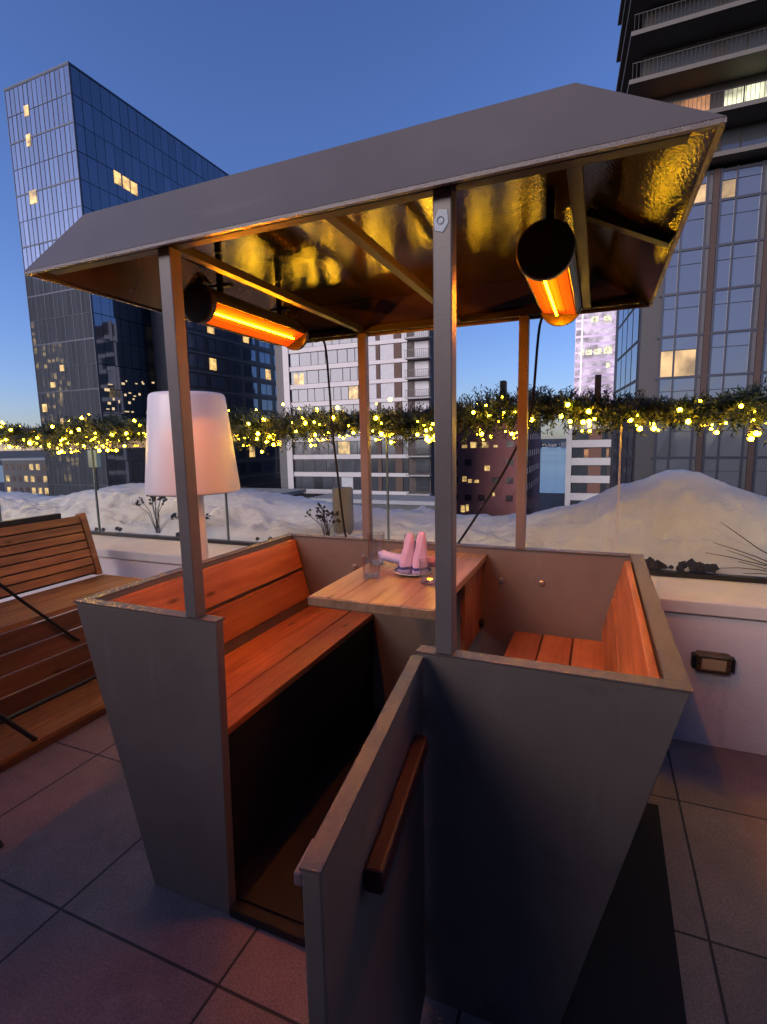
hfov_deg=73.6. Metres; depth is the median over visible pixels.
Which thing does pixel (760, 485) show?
window
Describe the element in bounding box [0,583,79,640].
strap
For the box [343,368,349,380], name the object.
window
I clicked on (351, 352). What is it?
window
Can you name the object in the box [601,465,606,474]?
window
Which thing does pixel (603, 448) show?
window
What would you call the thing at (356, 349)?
window
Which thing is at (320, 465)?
window
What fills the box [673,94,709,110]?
lit window
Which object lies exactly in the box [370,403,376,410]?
window
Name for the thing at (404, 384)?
window
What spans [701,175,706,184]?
window
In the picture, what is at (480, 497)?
window
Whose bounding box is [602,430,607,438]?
window
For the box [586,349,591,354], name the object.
lit window
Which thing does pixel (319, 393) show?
window
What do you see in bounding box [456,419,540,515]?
brick building
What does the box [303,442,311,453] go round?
window
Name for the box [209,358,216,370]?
lit window
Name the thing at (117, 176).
lit window
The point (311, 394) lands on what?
window
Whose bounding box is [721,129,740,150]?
balcony door
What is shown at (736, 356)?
window
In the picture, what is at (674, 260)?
window
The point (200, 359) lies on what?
window
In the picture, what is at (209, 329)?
lit window
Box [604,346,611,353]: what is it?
lit window
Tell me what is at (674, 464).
window
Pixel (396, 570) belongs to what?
plate
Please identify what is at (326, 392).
window
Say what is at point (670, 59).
balcony door
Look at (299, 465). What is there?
window
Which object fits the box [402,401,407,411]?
window
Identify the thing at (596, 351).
lit window
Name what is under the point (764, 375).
window
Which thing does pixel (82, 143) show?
glass tower
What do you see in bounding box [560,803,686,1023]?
rubber mat
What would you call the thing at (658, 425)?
window
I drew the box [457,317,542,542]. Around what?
power cord
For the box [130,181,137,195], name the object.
lit window
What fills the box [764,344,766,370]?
window
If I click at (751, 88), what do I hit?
lit window
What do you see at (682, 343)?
window
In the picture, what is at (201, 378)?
window
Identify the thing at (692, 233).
window
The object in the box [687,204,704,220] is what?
window
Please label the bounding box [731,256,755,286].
window
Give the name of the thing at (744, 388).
window
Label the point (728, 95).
lit window
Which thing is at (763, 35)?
balcony door
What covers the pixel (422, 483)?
window
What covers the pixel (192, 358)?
window
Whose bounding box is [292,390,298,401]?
window
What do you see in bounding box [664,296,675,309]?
window
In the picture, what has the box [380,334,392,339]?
window
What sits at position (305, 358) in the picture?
window
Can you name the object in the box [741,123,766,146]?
balcony door
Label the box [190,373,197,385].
window
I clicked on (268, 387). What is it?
window
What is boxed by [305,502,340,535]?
dry plant
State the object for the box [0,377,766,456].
garland
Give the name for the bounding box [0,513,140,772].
wooden bench
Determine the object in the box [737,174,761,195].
window
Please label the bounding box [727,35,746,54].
balcony door
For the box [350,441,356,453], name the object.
window
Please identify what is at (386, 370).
window
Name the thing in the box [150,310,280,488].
dark block
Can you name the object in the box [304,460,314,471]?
window
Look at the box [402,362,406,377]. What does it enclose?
window
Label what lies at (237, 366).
window
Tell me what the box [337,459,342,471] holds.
window
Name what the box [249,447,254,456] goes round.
lit window
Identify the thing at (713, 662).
wall light
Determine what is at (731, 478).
window
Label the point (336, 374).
window
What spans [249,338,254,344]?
window
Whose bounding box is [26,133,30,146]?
lit window
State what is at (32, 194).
lit window
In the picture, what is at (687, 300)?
window
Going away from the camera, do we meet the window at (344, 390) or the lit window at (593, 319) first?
the window at (344, 390)
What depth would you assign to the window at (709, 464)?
34.86 m
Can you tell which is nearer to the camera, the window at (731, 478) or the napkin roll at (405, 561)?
the napkin roll at (405, 561)
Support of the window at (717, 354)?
in the residential tower at (699, 326)
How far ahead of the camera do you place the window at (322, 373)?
76.47 m
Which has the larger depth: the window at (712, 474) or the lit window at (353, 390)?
the lit window at (353, 390)
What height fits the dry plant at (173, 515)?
0.240 m
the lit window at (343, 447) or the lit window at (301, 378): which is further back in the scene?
the lit window at (301, 378)
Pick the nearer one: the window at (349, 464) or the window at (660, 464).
the window at (660, 464)
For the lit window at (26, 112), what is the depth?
66.93 m
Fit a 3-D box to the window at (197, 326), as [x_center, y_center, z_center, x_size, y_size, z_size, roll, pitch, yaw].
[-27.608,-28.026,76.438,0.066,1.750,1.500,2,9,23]
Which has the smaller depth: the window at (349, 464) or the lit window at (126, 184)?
the lit window at (126, 184)
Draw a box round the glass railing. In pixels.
[0,374,766,583]
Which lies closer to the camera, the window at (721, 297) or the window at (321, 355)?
the window at (721, 297)
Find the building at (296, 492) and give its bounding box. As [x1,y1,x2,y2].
[240,488,305,496]
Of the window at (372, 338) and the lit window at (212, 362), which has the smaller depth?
the window at (372, 338)
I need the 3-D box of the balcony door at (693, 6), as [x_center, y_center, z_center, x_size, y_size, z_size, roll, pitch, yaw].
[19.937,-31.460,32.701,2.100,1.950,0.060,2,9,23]
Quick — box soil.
[95,526,719,572]
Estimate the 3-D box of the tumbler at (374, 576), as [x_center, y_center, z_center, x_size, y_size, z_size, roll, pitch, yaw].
[-0.053,0.234,2.215,0.080,0.098,0.080,2,9,23]
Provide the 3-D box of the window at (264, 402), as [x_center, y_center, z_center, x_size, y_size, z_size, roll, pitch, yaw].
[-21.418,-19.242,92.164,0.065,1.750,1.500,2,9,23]
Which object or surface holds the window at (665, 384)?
in the residential tower at (699, 326)
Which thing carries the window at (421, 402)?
in the apartment building at (401, 368)
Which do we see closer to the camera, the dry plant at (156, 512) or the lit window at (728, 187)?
the dry plant at (156, 512)
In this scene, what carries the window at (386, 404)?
in the apartment building at (401, 368)
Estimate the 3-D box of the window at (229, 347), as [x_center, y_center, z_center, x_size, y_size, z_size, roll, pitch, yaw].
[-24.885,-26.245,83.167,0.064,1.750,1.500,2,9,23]
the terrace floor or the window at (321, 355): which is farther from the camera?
the window at (321, 355)
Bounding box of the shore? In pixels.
[541,442,565,446]
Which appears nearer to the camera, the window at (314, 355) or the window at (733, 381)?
the window at (733, 381)
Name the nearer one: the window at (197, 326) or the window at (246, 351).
the window at (197, 326)
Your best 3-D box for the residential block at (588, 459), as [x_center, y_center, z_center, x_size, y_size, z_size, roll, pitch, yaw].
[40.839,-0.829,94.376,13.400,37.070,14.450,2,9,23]
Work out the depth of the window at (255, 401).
89.73 m
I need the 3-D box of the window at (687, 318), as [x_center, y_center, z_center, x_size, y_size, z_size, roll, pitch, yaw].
[20.304,-12.757,34.266,1.280,1.690,0.068,2,9,23]
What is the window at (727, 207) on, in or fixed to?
in the residential tower at (699, 326)
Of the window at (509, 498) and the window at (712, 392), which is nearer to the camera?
the window at (712, 392)
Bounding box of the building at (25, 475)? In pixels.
[0,457,48,495]
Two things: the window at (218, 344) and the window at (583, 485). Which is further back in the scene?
the window at (583, 485)
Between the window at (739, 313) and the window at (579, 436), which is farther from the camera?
the window at (579, 436)
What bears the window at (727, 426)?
in the residential tower at (699, 326)
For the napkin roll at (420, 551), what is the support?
on the plate
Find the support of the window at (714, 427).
in the residential tower at (699, 326)
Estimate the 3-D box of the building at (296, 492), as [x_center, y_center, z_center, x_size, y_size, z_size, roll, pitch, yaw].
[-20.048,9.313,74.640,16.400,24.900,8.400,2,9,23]
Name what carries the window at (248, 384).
in the dark block at (236, 369)
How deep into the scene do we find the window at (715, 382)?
34.10 m
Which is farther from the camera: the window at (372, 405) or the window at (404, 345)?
the window at (372, 405)
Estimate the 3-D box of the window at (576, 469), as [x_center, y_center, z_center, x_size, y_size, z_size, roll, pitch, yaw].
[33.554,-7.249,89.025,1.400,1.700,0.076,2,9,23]
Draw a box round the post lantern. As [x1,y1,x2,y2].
[87,450,101,489]
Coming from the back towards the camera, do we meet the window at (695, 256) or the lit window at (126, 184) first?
the lit window at (126, 184)
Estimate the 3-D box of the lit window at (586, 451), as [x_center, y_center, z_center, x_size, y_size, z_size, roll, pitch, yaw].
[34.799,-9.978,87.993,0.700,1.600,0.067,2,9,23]
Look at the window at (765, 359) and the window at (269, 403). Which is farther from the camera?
the window at (269, 403)
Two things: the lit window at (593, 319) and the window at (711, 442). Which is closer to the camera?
the window at (711, 442)
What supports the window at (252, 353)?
in the dark block at (236, 369)
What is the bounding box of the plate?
[394,567,431,576]
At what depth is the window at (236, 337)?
84.27 m
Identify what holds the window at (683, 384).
in the residential tower at (699, 326)
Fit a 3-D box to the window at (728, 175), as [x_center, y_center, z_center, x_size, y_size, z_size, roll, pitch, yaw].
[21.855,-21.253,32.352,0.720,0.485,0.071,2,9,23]
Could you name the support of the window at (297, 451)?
in the apartment building at (401, 368)
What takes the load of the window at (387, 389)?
in the apartment building at (401, 368)
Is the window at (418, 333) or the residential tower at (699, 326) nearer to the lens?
the residential tower at (699, 326)
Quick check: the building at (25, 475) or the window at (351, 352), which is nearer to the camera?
the window at (351, 352)
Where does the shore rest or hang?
on the ground
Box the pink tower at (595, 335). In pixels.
[573,311,616,402]
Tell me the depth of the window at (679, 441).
35.37 m
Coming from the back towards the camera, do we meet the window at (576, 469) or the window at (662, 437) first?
the window at (576, 469)
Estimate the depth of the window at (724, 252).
32.98 m
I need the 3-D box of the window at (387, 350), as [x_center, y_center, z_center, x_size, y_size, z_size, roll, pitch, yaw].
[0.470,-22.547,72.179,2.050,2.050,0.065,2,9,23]
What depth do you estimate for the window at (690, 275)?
33.86 m
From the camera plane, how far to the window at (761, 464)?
33.74 m
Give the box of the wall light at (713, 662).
[690,650,735,674]
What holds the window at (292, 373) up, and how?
in the apartment building at (401, 368)
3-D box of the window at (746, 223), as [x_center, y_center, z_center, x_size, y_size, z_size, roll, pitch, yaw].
[22.915,-18.041,32.379,1.280,1.690,0.079,2,9,23]
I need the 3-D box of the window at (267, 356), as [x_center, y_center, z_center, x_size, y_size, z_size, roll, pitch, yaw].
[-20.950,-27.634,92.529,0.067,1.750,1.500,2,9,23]
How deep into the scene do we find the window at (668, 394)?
35.31 m
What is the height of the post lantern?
0.760 m
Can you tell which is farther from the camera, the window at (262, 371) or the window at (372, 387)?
the window at (262, 371)
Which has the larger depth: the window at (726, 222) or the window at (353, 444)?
the window at (353, 444)
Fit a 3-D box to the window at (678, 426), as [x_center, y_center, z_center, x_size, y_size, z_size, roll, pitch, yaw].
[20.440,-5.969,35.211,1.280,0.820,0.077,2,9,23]
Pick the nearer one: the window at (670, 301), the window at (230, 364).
the window at (670, 301)
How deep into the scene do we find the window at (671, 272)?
34.28 m
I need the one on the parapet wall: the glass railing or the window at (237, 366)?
the glass railing
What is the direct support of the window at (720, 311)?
in the residential tower at (699, 326)
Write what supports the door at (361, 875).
in the dining booth
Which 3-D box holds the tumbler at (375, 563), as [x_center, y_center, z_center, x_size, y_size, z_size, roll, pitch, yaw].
[-0.035,0.175,2.450,0.084,0.150,0.084,2,9,23]
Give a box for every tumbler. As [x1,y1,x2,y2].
[362,553,379,578]
[367,533,384,565]
[419,558,434,585]
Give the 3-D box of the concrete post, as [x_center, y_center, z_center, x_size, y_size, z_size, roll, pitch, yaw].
[-0.342,0.029,4.348,0.176,0.478,0.176,2,9,23]
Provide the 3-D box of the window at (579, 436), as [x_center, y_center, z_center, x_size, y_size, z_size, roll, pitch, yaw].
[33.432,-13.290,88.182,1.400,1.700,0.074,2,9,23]
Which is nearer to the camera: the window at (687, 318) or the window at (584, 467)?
the window at (687, 318)
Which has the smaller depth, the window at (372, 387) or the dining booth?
the dining booth
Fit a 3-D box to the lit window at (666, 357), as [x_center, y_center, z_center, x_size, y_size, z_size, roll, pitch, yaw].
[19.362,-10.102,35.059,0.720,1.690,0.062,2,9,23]
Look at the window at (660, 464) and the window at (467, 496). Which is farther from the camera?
the window at (467, 496)
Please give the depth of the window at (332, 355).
75.49 m
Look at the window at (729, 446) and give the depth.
34.25 m
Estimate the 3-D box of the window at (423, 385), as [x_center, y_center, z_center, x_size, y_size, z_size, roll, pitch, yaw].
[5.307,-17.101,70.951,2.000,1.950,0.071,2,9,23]
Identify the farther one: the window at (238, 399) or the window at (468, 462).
the window at (468, 462)
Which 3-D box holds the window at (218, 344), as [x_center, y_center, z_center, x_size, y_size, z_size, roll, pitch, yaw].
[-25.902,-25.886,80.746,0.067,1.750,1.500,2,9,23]
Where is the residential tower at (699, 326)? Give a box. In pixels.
[609,0,766,496]
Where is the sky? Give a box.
[0,0,620,450]
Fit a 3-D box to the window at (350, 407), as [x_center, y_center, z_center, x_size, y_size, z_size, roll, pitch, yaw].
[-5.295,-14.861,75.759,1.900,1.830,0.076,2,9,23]
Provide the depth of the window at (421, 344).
70.15 m
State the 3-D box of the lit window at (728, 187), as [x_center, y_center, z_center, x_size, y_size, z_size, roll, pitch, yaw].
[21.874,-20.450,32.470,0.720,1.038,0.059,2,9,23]
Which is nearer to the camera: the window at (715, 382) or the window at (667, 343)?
the window at (715, 382)
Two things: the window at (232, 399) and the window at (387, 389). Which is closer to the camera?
the window at (387, 389)
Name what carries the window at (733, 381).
in the residential tower at (699, 326)
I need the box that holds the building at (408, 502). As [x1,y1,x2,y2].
[309,493,434,509]
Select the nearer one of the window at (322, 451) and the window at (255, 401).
the window at (322, 451)
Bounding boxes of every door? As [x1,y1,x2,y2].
[294,655,427,1023]
[654,55,673,73]
[657,8,675,23]
[675,45,712,67]
[678,0,715,17]
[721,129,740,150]
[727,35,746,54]
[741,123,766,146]
[748,30,766,48]
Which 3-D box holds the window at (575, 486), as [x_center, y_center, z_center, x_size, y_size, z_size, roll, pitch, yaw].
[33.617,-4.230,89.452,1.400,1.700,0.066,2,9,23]
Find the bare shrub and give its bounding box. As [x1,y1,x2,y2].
[708,522,766,574]
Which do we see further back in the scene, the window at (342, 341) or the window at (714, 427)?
the window at (342, 341)
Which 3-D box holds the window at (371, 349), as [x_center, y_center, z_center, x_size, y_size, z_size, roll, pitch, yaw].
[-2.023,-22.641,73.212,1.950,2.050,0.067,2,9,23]
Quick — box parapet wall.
[0,535,766,755]
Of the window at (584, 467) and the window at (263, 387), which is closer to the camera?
the window at (584, 467)
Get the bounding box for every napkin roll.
[378,550,400,563]
[397,533,413,572]
[411,531,427,574]
[427,556,434,566]
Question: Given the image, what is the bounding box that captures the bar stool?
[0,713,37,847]
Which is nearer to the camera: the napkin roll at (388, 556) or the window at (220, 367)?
the napkin roll at (388, 556)
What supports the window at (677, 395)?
in the residential tower at (699, 326)
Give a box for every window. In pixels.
[23,105,28,115]
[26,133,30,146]
[29,189,36,203]
[42,404,46,411]
[114,170,121,185]
[122,176,129,190]
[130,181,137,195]
[186,320,194,328]
[187,334,195,347]
[189,354,196,366]
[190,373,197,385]
[195,323,201,330]
[195,336,203,349]
[197,355,204,368]
[198,374,205,386]
[207,326,213,333]
[208,339,215,352]
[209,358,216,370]
[210,376,217,388]
[214,328,221,335]
[215,341,222,353]
[216,359,223,371]
[218,377,224,388]
[226,331,231,338]
[227,344,232,355]
[228,362,234,373]
[229,379,235,390]
[230,396,236,407]
[233,333,238,340]
[233,346,239,357]
[234,363,240,374]
[234,446,279,473]
[235,380,241,391]
[236,397,242,407]
[243,336,248,342]
[244,348,249,359]
[244,365,250,375]
[245,382,251,392]
[246,398,252,408]
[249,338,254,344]
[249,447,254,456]
[250,350,255,360]
[251,366,256,376]
[251,383,257,393]
[252,399,257,408]
[258,340,263,346]
[259,352,264,362]
[260,368,265,378]
[261,384,265,394]
[261,400,266,409]
[265,353,269,363]
[265,369,270,379]
[266,385,271,394]
[267,400,271,409]
[290,354,298,366]
[291,372,297,384]
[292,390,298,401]
[294,373,303,384]
[294,442,302,453]
[295,460,303,470]
[296,459,360,497]
[298,371,306,383]
[299,353,310,365]
[299,389,307,401]
[303,343,312,347]
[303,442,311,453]
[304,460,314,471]
[307,370,318,383]
[308,389,314,401]
[311,352,317,364]
[312,442,318,453]
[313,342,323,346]
[315,388,323,400]
[315,460,326,471]
[318,351,324,364]
[319,369,330,382]
[319,442,327,453]
[324,388,333,400]
[327,350,336,363]
[327,460,335,471]
[329,442,337,453]
[331,368,342,381]
[334,387,340,399]
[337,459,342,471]
[338,349,346,362]
[338,442,349,453]
[340,339,351,343]
[341,387,347,399]
[341,477,352,487]
[342,405,353,413]
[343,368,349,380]
[347,348,354,361]
[349,386,357,398]
[350,367,357,380]
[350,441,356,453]
[355,348,357,360]
[368,336,374,341]
[368,345,375,360]
[369,365,375,379]
[369,384,375,398]
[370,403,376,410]
[370,430,429,490]
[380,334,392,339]
[380,344,393,359]
[380,363,393,378]
[381,383,393,397]
[381,402,394,412]
[401,342,406,357]
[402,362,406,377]
[402,382,407,396]
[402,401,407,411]
[414,331,427,335]
[414,341,428,356]
[415,361,428,375]
[415,381,428,395]
[415,401,428,410]
[465,459,471,465]
[465,494,470,500]
[470,442,475,447]
[478,495,484,500]
[482,442,487,447]
[492,477,498,483]
[506,441,513,446]
[506,477,512,483]
[506,495,512,501]
[571,500,579,504]
[572,465,580,474]
[572,483,580,492]
[573,430,581,439]
[573,448,581,457]
[581,465,586,474]
[581,483,586,492]
[583,430,588,439]
[584,449,588,457]
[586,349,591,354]
[591,316,598,322]
[594,348,601,353]
[600,483,605,492]
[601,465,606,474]
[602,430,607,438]
[602,447,607,456]
[604,315,611,321]
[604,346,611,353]
[655,459,666,470]
[656,432,667,456]
[657,422,668,431]
[659,379,670,391]
[659,392,670,400]
[660,351,672,376]
[661,338,673,350]
[662,309,674,335]
[664,266,677,293]
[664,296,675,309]
[668,253,678,266]
[668,459,688,469]
[669,432,690,456]
[671,421,690,430]
[672,391,692,400]
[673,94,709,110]
[673,378,693,390]
[674,349,695,375]
[675,336,696,349]
[676,307,698,334]
[678,293,698,307]
[679,263,700,291]
[680,249,701,264]
[681,219,703,248]
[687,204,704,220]
[694,184,705,202]
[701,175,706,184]
[703,472,714,478]
[704,459,715,470]
[705,431,717,455]
[706,419,718,430]
[709,376,721,388]
[709,390,720,398]
[710,347,723,373]
[712,334,724,346]
[713,304,726,331]
[715,290,727,303]
[716,260,729,287]
[717,245,730,260]
[717,472,738,487]
[718,459,739,470]
[719,214,732,243]
[719,431,741,455]
[720,199,734,215]
[721,418,742,429]
[722,179,735,197]
[723,170,736,180]
[723,388,745,394]
[724,85,743,105]
[724,375,746,388]
[725,345,748,372]
[727,331,749,345]
[728,301,751,330]
[730,287,752,302]
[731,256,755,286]
[733,242,756,258]
[734,210,758,241]
[736,195,759,212]
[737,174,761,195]
[739,165,761,177]
[744,81,766,101]
[754,472,766,496]
[755,458,766,470]
[757,430,766,455]
[759,420,766,428]
[762,374,766,385]
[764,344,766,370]
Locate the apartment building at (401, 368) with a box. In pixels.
[274,330,434,497]
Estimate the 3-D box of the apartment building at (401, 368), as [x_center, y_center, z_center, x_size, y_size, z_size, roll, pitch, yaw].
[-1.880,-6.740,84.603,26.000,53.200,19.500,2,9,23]
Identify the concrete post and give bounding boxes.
[332,487,353,534]
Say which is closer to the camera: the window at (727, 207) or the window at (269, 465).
the window at (727, 207)
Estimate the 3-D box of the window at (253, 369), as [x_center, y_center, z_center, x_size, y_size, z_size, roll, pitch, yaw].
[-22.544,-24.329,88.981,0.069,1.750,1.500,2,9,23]
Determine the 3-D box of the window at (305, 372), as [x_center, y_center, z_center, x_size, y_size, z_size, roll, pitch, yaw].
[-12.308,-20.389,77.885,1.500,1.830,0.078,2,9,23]
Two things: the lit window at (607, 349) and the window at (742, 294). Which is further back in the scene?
the lit window at (607, 349)
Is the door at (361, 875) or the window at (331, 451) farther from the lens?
the window at (331, 451)
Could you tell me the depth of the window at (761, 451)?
33.59 m
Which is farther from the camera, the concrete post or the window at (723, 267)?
the window at (723, 267)
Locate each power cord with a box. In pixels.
[308,338,346,536]
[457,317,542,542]
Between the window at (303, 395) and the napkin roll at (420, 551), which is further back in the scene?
the window at (303, 395)
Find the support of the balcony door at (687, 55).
in the residential tower at (699, 326)
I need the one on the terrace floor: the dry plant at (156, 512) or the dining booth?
the dining booth
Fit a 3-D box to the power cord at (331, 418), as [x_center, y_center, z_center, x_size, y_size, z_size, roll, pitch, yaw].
[-0.296,0.123,2.832,0.201,2.150,0.532,2,9,23]
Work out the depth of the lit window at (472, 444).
89.33 m
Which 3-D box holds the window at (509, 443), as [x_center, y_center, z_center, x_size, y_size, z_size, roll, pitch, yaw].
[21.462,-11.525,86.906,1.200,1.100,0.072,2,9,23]
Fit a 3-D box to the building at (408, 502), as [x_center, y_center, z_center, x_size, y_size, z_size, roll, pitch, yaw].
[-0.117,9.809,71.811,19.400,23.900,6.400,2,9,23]
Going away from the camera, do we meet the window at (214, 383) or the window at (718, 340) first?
the window at (718, 340)
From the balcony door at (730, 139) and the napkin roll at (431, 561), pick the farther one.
the balcony door at (730, 139)
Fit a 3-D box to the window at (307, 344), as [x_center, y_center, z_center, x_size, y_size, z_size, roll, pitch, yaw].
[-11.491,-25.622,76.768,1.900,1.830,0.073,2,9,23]
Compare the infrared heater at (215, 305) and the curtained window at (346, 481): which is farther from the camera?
the curtained window at (346, 481)
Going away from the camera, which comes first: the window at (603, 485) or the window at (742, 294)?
the window at (742, 294)
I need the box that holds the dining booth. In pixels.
[24,82,726,1023]
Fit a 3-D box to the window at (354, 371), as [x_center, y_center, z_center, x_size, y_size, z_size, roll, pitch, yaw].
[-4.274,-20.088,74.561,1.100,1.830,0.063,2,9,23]
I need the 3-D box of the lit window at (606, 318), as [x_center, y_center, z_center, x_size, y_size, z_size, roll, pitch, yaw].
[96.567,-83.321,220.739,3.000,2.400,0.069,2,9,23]
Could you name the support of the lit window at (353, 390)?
in the apartment building at (401, 368)
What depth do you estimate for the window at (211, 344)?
79.15 m
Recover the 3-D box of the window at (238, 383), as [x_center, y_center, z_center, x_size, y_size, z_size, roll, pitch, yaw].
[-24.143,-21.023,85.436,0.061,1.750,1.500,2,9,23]
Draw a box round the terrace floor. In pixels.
[0,624,766,1023]
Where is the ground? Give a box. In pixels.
[0,439,565,510]
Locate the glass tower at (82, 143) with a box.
[4,61,228,495]
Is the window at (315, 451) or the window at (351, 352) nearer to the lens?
the window at (351, 352)
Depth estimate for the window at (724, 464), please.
34.44 m
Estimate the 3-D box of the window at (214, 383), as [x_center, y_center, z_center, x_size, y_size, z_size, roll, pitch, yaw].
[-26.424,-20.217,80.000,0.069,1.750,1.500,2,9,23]
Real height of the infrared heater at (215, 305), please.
0.278 m
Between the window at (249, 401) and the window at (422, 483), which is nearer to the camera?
the window at (422, 483)
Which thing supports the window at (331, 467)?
in the apartment building at (401, 368)
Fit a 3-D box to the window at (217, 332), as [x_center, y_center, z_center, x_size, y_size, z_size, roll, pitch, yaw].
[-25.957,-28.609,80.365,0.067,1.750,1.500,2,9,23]
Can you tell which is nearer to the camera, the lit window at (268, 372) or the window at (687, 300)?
the window at (687, 300)
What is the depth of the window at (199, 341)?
76.75 m
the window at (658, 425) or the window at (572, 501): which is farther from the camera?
the window at (572, 501)
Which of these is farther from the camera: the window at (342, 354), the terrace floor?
the window at (342, 354)
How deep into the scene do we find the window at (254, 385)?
89.31 m
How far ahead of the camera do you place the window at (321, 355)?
76.19 m
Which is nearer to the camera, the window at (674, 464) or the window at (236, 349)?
the window at (674, 464)
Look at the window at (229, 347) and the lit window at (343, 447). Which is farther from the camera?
the window at (229, 347)
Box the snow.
[0,469,766,576]
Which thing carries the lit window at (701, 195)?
in the residential tower at (699, 326)
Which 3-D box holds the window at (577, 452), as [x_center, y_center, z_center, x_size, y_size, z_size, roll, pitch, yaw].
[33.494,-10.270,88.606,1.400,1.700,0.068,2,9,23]
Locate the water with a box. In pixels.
[0,447,565,492]
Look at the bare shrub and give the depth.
2.99 m
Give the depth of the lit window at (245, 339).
86.76 m
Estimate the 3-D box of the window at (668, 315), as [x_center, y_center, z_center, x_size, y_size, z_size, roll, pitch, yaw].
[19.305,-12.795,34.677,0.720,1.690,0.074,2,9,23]
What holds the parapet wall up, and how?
on the terrace floor
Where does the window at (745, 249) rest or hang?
in the residential tower at (699, 326)
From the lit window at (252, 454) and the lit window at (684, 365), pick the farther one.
the lit window at (252, 454)
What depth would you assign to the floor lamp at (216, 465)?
3.16 m
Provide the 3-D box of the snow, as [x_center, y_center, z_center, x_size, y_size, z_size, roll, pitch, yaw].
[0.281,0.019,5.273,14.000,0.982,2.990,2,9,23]
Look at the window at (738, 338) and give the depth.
33.31 m
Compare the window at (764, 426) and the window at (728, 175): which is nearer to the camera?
the window at (728, 175)
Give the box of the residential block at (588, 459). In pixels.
[565,413,611,505]
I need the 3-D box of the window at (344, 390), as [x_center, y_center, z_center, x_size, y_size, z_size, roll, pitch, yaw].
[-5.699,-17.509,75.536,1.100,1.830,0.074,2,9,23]
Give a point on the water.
(552, 468)
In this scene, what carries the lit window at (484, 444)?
in the brick building at (478, 471)
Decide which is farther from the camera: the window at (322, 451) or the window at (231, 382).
the window at (231, 382)
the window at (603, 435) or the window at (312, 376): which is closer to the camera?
the window at (312, 376)
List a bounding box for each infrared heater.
[183,253,308,350]
[516,187,582,325]
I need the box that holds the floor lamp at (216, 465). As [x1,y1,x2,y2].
[145,391,239,559]
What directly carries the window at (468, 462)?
in the brick building at (478, 471)
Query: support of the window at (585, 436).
in the residential block at (588, 459)
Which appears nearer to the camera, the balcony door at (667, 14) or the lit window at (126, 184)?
the balcony door at (667, 14)
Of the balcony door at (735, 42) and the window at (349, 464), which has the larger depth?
the window at (349, 464)
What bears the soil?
on the snow
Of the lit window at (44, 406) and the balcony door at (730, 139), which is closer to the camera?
the balcony door at (730, 139)
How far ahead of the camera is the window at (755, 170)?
31.92 m
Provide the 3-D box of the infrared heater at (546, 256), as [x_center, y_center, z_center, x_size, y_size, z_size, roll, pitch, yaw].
[0.567,-0.827,1.693,0.156,0.286,0.672,2,9,23]
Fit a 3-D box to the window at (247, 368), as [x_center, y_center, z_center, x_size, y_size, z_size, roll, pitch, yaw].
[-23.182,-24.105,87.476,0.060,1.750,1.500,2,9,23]
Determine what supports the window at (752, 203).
in the residential tower at (699, 326)
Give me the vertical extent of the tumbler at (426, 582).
0.098 m
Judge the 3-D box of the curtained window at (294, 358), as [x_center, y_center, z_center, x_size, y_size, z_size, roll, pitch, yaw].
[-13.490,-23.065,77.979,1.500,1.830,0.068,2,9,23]
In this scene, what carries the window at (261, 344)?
in the dark block at (236, 369)
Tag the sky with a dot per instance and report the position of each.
(246, 85)
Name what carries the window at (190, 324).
in the dark block at (236, 369)
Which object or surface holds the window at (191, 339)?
in the dark block at (236, 369)
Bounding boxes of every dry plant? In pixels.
[134,495,167,532]
[170,513,209,519]
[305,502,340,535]
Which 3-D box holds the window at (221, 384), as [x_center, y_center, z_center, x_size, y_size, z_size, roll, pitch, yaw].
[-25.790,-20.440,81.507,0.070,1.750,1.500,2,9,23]
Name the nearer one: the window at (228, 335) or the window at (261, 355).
the window at (228, 335)
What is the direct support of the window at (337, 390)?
in the apartment building at (401, 368)
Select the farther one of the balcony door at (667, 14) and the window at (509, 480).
the window at (509, 480)
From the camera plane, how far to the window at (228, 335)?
82.66 m
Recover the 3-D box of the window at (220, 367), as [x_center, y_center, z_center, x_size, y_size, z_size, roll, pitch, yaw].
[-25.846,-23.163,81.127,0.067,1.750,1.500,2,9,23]
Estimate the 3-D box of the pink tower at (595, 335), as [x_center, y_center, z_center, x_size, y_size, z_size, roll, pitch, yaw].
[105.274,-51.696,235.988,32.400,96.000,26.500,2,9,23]
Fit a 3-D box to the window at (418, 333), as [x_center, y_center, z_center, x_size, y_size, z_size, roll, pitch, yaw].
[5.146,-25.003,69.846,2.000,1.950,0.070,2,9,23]
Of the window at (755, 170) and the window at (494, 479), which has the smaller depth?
the window at (755, 170)
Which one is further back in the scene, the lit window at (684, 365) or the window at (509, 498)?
the window at (509, 498)
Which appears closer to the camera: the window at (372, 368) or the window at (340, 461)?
the window at (372, 368)

